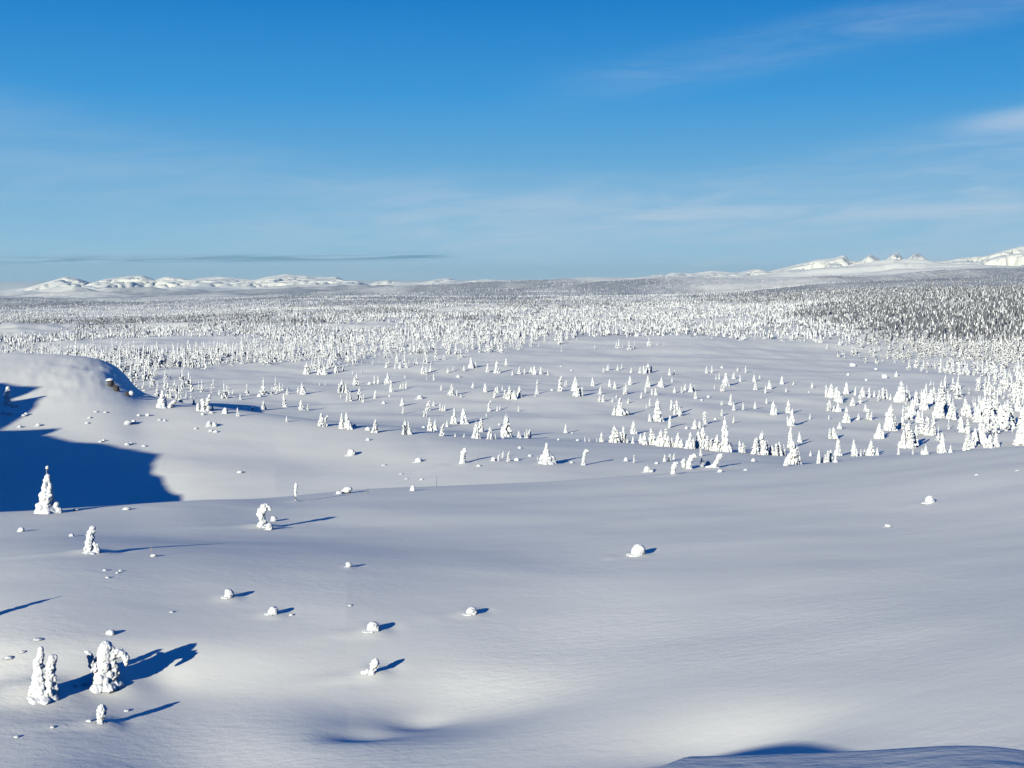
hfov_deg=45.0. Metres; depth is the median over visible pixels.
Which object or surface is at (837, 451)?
snow covered spruce
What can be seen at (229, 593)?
snow mound
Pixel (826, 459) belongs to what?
snow covered spruce
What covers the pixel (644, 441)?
snow covered spruce
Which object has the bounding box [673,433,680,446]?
snow covered spruce
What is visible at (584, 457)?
snow covered spruce
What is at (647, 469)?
snow mound
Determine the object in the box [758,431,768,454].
snow covered spruce
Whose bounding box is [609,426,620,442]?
snow covered spruce
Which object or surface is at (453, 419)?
snow covered spruce
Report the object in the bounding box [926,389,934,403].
snow covered spruce
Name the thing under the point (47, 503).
snow covered spruce
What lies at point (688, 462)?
snow covered spruce
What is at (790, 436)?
snow covered spruce
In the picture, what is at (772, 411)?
snow covered spruce
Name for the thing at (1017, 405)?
snow covered spruce
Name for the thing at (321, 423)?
snow covered spruce
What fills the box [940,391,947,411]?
snow covered spruce
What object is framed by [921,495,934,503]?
snow mound
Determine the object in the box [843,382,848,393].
snow covered spruce
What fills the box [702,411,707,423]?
snow covered spruce
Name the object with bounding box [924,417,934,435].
snow covered spruce
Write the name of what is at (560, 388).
snow covered spruce
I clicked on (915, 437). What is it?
snow covered spruce
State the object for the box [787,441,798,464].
snow covered spruce
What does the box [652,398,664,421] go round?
snow covered spruce
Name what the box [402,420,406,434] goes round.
snow covered spruce
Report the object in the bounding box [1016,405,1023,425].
snow covered spruce
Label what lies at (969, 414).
snow covered spruce
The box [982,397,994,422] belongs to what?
snow covered spruce
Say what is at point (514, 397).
snow covered spruce
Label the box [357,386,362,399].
snow covered spruce
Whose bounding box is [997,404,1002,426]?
snow covered spruce
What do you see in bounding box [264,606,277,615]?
snow mound
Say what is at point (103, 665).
snow covered spruce
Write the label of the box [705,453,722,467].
snow covered spruce
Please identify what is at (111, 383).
boulder
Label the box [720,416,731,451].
snow covered spruce
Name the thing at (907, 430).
snow covered spruce
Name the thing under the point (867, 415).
snow covered spruce
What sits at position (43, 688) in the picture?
snow covered spruce
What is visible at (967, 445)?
snow covered spruce
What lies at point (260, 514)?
snow covered spruce
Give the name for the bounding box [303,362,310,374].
snow covered spruce
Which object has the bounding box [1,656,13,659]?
snow mound
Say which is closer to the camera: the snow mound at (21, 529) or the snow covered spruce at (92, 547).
the snow covered spruce at (92, 547)
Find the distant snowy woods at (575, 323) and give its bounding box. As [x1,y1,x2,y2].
[0,276,857,348]
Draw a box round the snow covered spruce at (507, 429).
[500,414,513,436]
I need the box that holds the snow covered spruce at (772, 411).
[770,400,775,414]
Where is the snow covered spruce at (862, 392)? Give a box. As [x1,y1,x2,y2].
[858,387,865,396]
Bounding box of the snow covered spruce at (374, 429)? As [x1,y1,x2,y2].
[371,419,377,432]
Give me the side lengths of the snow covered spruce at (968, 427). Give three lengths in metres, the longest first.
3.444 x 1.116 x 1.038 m
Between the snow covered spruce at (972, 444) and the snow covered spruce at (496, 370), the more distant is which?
the snow covered spruce at (496, 370)
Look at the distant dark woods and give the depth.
1048.45 m
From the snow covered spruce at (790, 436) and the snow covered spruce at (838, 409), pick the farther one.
the snow covered spruce at (838, 409)
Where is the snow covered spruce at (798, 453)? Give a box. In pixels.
[795,447,801,463]
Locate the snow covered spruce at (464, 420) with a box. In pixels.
[460,408,468,423]
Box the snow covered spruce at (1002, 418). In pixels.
[997,402,1016,428]
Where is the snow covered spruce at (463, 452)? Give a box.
[459,448,466,463]
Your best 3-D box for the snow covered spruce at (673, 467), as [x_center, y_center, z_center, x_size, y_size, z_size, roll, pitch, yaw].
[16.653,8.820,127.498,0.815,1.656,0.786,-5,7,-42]
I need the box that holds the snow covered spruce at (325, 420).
[324,415,328,426]
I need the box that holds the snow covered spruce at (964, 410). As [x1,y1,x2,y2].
[960,397,967,415]
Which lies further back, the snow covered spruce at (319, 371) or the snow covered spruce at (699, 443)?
the snow covered spruce at (319, 371)
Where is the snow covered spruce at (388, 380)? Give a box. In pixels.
[385,372,390,383]
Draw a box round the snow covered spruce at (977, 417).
[973,404,981,422]
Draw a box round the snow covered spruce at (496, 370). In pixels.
[493,361,500,372]
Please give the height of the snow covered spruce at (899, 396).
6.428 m
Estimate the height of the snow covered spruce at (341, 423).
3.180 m
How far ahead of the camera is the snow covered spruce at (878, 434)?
240.19 m
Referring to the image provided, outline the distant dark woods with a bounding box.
[0,266,1023,341]
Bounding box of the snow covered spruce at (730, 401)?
[728,394,732,404]
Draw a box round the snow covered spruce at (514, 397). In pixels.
[511,391,517,399]
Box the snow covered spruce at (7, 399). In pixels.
[4,386,11,405]
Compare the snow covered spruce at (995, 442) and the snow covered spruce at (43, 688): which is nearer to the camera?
the snow covered spruce at (43, 688)
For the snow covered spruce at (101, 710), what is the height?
0.816 m
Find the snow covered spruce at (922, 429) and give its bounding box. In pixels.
[919,417,926,435]
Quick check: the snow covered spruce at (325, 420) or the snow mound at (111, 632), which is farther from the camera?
the snow covered spruce at (325, 420)
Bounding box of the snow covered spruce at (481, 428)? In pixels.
[478,417,483,431]
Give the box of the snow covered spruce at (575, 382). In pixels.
[571,376,578,390]
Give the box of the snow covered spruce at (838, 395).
[835,387,840,402]
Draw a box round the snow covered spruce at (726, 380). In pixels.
[722,373,729,385]
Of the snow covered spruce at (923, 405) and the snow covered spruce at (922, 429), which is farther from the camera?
the snow covered spruce at (923, 405)
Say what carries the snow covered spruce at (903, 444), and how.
on the ground
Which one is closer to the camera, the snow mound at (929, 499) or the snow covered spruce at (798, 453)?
the snow mound at (929, 499)
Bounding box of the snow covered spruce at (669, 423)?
[668,416,670,427]
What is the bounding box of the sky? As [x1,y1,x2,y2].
[0,0,1023,281]
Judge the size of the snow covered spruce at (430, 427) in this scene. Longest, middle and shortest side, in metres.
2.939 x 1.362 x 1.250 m
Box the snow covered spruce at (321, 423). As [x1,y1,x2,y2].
[318,414,324,426]
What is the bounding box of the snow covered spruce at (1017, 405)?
[1014,390,1021,411]
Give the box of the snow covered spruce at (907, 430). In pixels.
[897,422,915,448]
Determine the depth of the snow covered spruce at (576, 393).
325.60 m
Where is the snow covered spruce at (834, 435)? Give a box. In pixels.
[831,427,837,438]
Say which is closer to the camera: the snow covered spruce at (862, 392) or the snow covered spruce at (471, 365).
the snow covered spruce at (862, 392)
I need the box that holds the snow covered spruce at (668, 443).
[665,436,670,446]
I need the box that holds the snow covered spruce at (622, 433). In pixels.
[619,426,624,442]
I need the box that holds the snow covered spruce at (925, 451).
[922,445,928,454]
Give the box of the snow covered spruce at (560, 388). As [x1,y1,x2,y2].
[558,376,562,390]
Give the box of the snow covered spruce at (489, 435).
[486,427,492,438]
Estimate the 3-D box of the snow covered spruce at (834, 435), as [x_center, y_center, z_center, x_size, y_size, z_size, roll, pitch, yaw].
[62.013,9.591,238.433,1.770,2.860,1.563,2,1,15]
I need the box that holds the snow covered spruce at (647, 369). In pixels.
[645,364,650,372]
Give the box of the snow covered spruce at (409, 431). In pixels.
[406,422,411,434]
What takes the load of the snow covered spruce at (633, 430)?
on the ground
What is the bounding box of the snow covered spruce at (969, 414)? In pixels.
[966,405,972,416]
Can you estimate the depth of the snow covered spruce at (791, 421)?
260.21 m
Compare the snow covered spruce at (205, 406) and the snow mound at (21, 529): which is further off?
the snow covered spruce at (205, 406)
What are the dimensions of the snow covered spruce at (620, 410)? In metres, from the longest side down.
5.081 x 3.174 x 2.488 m
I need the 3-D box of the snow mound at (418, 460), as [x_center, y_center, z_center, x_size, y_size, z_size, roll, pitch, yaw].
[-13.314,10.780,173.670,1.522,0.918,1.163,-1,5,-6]
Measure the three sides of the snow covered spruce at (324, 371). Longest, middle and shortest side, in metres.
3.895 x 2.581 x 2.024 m
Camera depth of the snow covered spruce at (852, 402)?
308.81 m
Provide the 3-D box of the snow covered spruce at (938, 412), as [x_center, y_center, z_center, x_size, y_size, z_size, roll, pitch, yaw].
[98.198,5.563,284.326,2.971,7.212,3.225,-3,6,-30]
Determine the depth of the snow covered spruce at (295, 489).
109.53 m
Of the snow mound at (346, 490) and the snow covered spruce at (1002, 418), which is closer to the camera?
the snow mound at (346, 490)
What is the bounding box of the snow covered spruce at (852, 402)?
[849,398,854,405]
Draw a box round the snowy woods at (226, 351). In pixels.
[0,329,1023,439]
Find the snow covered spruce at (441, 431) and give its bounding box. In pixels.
[439,423,444,435]
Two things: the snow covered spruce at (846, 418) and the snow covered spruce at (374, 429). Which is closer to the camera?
the snow covered spruce at (374, 429)
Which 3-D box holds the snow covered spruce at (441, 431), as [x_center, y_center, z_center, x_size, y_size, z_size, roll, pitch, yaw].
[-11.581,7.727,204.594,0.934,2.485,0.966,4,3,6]
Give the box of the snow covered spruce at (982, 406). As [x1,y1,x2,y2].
[980,399,984,413]
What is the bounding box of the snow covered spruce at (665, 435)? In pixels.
[663,429,667,446]
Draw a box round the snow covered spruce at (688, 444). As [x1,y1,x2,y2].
[684,433,692,448]
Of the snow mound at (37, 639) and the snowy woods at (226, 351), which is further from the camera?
the snowy woods at (226, 351)
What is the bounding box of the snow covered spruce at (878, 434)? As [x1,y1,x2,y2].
[873,422,881,438]
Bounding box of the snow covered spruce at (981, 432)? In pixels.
[977,417,987,443]
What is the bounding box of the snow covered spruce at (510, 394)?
[507,385,512,398]
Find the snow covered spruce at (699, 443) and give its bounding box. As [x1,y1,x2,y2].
[695,432,704,447]
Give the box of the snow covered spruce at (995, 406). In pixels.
[992,394,997,414]
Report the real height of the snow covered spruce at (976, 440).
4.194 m
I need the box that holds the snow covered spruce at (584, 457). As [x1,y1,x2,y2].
[581,449,588,464]
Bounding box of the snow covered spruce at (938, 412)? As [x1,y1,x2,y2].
[932,395,944,417]
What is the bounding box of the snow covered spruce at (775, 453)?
[771,443,778,455]
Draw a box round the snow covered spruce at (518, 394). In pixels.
[516,385,521,397]
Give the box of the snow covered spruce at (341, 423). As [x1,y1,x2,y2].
[338,414,344,428]
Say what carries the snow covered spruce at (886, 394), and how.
on the ground
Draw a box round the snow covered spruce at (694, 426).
[691,419,696,428]
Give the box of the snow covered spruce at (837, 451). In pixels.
[833,439,842,455]
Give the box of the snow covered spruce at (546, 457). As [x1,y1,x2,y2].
[538,443,556,464]
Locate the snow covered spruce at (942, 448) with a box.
[938,433,946,452]
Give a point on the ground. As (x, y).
(768, 610)
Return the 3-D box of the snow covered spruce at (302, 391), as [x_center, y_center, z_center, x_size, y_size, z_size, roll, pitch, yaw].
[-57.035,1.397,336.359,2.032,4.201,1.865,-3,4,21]
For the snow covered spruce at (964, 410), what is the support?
on the ground
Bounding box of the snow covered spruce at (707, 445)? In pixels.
[705,436,711,450]
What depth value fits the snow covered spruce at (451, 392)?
324.66 m
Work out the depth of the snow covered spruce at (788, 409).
290.60 m
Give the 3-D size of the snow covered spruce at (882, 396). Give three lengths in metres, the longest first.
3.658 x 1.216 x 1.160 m
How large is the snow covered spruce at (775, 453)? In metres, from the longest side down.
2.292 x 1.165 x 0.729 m
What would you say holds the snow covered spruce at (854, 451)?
on the ground
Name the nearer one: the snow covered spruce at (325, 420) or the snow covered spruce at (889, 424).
the snow covered spruce at (325, 420)
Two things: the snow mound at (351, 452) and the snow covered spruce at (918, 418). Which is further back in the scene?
the snow covered spruce at (918, 418)
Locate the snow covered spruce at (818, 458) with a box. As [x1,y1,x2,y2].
[816,451,820,463]
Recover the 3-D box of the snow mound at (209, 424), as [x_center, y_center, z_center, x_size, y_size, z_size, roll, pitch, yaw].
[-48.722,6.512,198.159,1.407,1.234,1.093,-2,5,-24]
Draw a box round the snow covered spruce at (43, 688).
[27,646,59,704]
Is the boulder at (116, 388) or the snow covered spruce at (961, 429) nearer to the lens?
the boulder at (116, 388)
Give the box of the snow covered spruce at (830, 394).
[827,383,833,397]
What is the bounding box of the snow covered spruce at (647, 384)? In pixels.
[645,376,650,386]
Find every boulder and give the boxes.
[106,378,114,387]
[113,385,119,391]
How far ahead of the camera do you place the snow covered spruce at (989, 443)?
224.93 m
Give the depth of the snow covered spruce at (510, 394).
321.08 m
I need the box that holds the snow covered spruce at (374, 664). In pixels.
[361,658,379,674]
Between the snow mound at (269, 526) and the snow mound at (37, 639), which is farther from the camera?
the snow mound at (269, 526)
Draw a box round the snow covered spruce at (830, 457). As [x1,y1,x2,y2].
[829,450,833,461]
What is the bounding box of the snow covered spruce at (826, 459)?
[824,451,828,462]
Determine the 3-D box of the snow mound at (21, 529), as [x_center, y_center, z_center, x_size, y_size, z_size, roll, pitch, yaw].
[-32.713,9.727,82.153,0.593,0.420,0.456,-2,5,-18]
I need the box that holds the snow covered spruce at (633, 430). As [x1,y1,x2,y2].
[630,420,636,433]
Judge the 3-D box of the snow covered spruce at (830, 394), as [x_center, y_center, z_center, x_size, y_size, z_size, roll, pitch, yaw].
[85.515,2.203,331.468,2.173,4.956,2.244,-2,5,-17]
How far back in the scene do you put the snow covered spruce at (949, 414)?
281.45 m
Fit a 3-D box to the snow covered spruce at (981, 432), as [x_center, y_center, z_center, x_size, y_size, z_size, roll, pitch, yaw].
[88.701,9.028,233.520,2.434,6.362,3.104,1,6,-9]
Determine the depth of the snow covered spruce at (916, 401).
306.06 m
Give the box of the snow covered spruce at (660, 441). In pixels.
[655,431,664,446]
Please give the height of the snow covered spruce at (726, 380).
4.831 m
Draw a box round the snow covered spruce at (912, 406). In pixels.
[909,398,915,414]
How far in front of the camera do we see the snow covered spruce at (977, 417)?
275.02 m
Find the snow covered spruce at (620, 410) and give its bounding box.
[615,398,625,415]
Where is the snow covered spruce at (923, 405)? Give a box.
[918,388,928,409]
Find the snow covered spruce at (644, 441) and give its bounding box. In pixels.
[641,433,647,444]
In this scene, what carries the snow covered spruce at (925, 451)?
on the ground
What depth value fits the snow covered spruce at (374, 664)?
47.53 m
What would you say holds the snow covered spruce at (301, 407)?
on the ground
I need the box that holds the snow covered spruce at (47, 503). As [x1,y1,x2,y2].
[34,466,62,513]
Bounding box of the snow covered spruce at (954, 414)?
[952,405,956,419]
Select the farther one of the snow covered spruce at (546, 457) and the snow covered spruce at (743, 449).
the snow covered spruce at (743, 449)
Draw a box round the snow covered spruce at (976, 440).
[970,427,979,445]
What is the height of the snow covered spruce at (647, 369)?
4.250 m
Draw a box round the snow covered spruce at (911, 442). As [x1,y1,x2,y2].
[908,430,913,446]
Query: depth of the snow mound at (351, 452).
182.35 m
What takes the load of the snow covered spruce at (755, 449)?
on the ground
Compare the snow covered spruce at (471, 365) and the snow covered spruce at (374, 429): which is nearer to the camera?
the snow covered spruce at (374, 429)
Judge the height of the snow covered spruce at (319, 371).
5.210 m
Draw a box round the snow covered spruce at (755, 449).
[750,437,759,454]
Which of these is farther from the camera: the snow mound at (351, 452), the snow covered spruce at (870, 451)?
the snow covered spruce at (870, 451)
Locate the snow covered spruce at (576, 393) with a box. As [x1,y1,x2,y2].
[572,383,579,396]
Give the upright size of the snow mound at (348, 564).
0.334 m
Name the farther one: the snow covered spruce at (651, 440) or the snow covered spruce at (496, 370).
the snow covered spruce at (496, 370)
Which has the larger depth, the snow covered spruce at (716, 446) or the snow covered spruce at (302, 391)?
the snow covered spruce at (302, 391)
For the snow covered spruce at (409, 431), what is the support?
on the ground
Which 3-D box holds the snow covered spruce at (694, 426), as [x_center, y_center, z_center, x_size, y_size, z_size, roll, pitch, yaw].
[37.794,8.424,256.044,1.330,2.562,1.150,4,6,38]
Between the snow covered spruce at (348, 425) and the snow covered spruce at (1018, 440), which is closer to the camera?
the snow covered spruce at (348, 425)
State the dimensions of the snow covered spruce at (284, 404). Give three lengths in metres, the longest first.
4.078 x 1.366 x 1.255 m
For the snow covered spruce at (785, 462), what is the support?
on the ground
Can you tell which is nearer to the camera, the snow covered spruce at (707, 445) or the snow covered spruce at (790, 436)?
the snow covered spruce at (707, 445)
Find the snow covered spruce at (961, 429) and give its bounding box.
[958,417,964,432]
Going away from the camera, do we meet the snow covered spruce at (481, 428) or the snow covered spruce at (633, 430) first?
the snow covered spruce at (633, 430)
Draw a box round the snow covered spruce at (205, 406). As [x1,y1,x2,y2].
[196,394,210,411]
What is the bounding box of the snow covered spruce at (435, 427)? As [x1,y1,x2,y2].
[433,420,437,430]
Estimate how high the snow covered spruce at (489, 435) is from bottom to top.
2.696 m
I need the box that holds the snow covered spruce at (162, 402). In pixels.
[156,390,176,407]
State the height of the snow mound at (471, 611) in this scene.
0.432 m
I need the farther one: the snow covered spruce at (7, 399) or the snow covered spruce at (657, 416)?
the snow covered spruce at (657, 416)
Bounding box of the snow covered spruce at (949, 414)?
[945,402,953,418]
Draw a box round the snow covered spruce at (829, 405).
[827,399,830,410]
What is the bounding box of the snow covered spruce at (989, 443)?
[985,435,993,447]
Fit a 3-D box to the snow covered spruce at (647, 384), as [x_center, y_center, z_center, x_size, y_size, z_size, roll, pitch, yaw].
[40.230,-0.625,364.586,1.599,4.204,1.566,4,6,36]
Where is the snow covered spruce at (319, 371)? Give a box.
[317,362,321,374]
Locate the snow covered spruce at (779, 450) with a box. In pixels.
[778,442,782,455]
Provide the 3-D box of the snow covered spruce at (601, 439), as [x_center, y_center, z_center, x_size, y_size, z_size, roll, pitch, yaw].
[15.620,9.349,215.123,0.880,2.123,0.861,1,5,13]
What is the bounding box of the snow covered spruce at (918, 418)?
[915,410,920,422]
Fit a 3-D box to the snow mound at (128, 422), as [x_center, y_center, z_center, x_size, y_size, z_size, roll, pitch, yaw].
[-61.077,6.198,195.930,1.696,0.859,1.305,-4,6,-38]
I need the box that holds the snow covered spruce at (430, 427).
[427,417,434,431]
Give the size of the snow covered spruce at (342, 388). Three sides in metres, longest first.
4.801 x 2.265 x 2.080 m
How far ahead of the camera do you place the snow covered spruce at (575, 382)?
341.40 m
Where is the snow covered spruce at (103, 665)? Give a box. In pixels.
[84,640,129,693]
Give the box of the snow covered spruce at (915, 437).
[914,425,918,446]
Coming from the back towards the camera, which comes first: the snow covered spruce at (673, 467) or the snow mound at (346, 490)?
the snow covered spruce at (673, 467)
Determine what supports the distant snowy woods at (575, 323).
on the ground
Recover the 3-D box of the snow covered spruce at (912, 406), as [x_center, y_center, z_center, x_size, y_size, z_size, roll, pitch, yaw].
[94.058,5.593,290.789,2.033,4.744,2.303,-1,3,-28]
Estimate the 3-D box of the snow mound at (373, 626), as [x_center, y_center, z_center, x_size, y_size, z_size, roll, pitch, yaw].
[-6.008,10.363,52.512,0.864,0.555,0.651,-3,6,-29]
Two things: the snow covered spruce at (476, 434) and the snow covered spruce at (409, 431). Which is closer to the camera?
the snow covered spruce at (409, 431)
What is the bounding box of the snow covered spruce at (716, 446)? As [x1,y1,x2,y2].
[711,435,721,451]
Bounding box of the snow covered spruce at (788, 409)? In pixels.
[785,399,790,412]
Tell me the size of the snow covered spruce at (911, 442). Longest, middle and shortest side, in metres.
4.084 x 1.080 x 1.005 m
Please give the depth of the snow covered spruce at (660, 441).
204.29 m
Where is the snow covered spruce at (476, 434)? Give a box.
[471,422,480,438]
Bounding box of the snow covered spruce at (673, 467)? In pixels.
[670,462,677,473]
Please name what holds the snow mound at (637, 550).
on the ground
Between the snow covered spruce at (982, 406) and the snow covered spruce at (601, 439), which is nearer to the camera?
the snow covered spruce at (601, 439)
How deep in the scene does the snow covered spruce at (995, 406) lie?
287.75 m
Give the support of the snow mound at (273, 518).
on the ground
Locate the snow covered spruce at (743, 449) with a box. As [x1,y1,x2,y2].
[741,443,745,452]
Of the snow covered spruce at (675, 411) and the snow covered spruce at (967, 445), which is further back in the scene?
the snow covered spruce at (675, 411)
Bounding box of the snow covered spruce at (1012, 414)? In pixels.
[1010,406,1015,422]
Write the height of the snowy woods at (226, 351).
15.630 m
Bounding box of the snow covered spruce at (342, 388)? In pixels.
[339,379,344,392]
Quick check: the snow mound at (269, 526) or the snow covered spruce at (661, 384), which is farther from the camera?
the snow covered spruce at (661, 384)
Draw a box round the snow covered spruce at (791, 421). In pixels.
[788,408,795,425]
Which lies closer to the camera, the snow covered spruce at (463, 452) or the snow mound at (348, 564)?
the snow mound at (348, 564)
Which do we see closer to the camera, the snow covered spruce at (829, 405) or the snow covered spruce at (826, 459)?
the snow covered spruce at (826, 459)
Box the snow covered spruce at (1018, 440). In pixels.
[1012,418,1023,445]
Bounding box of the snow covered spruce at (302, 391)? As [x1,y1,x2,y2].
[300,383,305,394]
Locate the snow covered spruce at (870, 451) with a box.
[866,441,874,455]
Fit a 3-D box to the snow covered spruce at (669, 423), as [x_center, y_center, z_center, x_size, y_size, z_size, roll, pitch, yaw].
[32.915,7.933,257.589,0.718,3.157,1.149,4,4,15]
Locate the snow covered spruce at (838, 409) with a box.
[835,402,841,411]
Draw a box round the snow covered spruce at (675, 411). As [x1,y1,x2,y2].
[673,400,678,414]
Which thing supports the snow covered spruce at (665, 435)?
on the ground
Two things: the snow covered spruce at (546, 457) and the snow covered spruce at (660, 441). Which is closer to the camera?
the snow covered spruce at (546, 457)
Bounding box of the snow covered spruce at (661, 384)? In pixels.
[659,376,663,387]
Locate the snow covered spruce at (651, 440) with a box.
[648,429,655,444]
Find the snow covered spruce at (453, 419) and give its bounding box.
[450,408,456,423]
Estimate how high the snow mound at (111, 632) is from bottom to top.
0.272 m
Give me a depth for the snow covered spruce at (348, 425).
203.23 m
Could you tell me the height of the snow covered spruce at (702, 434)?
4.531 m
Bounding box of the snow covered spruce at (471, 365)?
[468,358,473,368]
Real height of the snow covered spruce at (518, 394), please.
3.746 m
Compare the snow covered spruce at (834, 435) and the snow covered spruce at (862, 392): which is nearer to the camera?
the snow covered spruce at (834, 435)
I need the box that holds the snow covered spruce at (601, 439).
[599,433,603,441]
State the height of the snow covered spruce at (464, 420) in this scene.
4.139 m
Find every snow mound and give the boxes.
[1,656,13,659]
[16,527,24,531]
[31,637,42,641]
[105,629,115,635]
[124,420,131,424]
[204,421,211,426]
[221,407,227,413]
[221,589,233,598]
[263,523,273,529]
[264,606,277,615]
[270,516,276,521]
[341,487,351,493]
[344,449,355,455]
[344,562,351,566]
[361,621,379,632]
[412,458,422,462]
[462,606,477,615]
[626,544,645,556]
[642,466,650,472]
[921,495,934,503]
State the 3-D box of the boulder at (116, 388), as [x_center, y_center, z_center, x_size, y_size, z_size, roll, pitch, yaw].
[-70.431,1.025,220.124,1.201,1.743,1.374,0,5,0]
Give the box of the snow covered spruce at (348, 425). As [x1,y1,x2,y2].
[343,411,352,429]
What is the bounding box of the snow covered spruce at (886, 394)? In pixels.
[884,389,888,398]
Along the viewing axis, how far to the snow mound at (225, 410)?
209.98 m
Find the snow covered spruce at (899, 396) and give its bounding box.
[893,382,908,401]
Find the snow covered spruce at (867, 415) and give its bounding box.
[866,408,871,419]
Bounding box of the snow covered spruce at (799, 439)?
[797,431,801,442]
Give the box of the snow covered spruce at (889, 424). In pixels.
[883,405,897,430]
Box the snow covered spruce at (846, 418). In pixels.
[842,406,850,422]
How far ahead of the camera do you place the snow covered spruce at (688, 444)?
199.96 m
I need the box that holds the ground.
[0,246,1023,767]
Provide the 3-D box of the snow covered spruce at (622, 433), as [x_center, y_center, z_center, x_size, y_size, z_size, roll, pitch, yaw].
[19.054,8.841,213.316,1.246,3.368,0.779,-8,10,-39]
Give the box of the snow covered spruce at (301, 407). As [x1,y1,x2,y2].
[298,400,304,409]
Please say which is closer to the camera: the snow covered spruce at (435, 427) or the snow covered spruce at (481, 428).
the snow covered spruce at (435, 427)
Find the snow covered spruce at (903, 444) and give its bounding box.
[900,431,906,447]
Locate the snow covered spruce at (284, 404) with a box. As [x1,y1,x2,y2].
[282,393,287,406]
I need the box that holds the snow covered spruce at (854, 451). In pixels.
[851,440,857,455]
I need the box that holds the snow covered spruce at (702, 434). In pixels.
[700,427,705,446]
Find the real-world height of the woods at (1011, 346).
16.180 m
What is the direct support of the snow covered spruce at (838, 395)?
on the ground
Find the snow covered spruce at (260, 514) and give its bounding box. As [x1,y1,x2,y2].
[256,503,270,527]
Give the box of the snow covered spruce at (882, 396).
[880,388,884,398]
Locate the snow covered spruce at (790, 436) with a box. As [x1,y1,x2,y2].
[787,427,792,447]
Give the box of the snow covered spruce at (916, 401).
[913,390,919,404]
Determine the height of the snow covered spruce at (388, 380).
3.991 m
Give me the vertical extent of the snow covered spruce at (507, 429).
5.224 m
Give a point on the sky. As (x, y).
(154, 139)
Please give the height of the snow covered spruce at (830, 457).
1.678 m
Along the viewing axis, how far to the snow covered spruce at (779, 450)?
197.03 m
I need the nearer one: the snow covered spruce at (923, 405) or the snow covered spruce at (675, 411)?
the snow covered spruce at (675, 411)
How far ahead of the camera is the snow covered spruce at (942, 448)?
124.05 m
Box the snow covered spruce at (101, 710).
[86,704,106,724]
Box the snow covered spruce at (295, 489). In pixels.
[294,483,297,499]
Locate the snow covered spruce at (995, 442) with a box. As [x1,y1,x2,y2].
[992,434,999,446]
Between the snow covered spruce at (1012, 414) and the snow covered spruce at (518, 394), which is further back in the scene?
the snow covered spruce at (518, 394)
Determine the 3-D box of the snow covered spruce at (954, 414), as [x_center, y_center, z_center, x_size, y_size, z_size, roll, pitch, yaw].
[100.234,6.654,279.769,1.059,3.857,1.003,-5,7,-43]
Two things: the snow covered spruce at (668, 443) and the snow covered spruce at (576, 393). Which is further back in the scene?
the snow covered spruce at (576, 393)
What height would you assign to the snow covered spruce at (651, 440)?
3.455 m
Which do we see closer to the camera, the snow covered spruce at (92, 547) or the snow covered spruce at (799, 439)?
the snow covered spruce at (92, 547)
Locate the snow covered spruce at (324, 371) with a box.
[321,366,327,374]
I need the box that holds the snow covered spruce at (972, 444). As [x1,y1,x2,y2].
[965,429,974,447]
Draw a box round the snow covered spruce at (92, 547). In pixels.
[82,526,100,554]
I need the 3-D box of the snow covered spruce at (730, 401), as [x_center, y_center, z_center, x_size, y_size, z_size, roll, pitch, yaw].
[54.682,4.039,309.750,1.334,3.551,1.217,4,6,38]
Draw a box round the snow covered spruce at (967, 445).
[962,437,971,449]
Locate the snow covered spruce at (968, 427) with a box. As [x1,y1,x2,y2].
[965,418,970,433]
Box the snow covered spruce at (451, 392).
[448,384,454,395]
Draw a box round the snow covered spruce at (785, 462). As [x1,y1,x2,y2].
[783,457,787,465]
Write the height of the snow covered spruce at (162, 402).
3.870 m
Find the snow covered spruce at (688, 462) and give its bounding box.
[681,453,696,468]
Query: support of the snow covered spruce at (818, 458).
on the ground

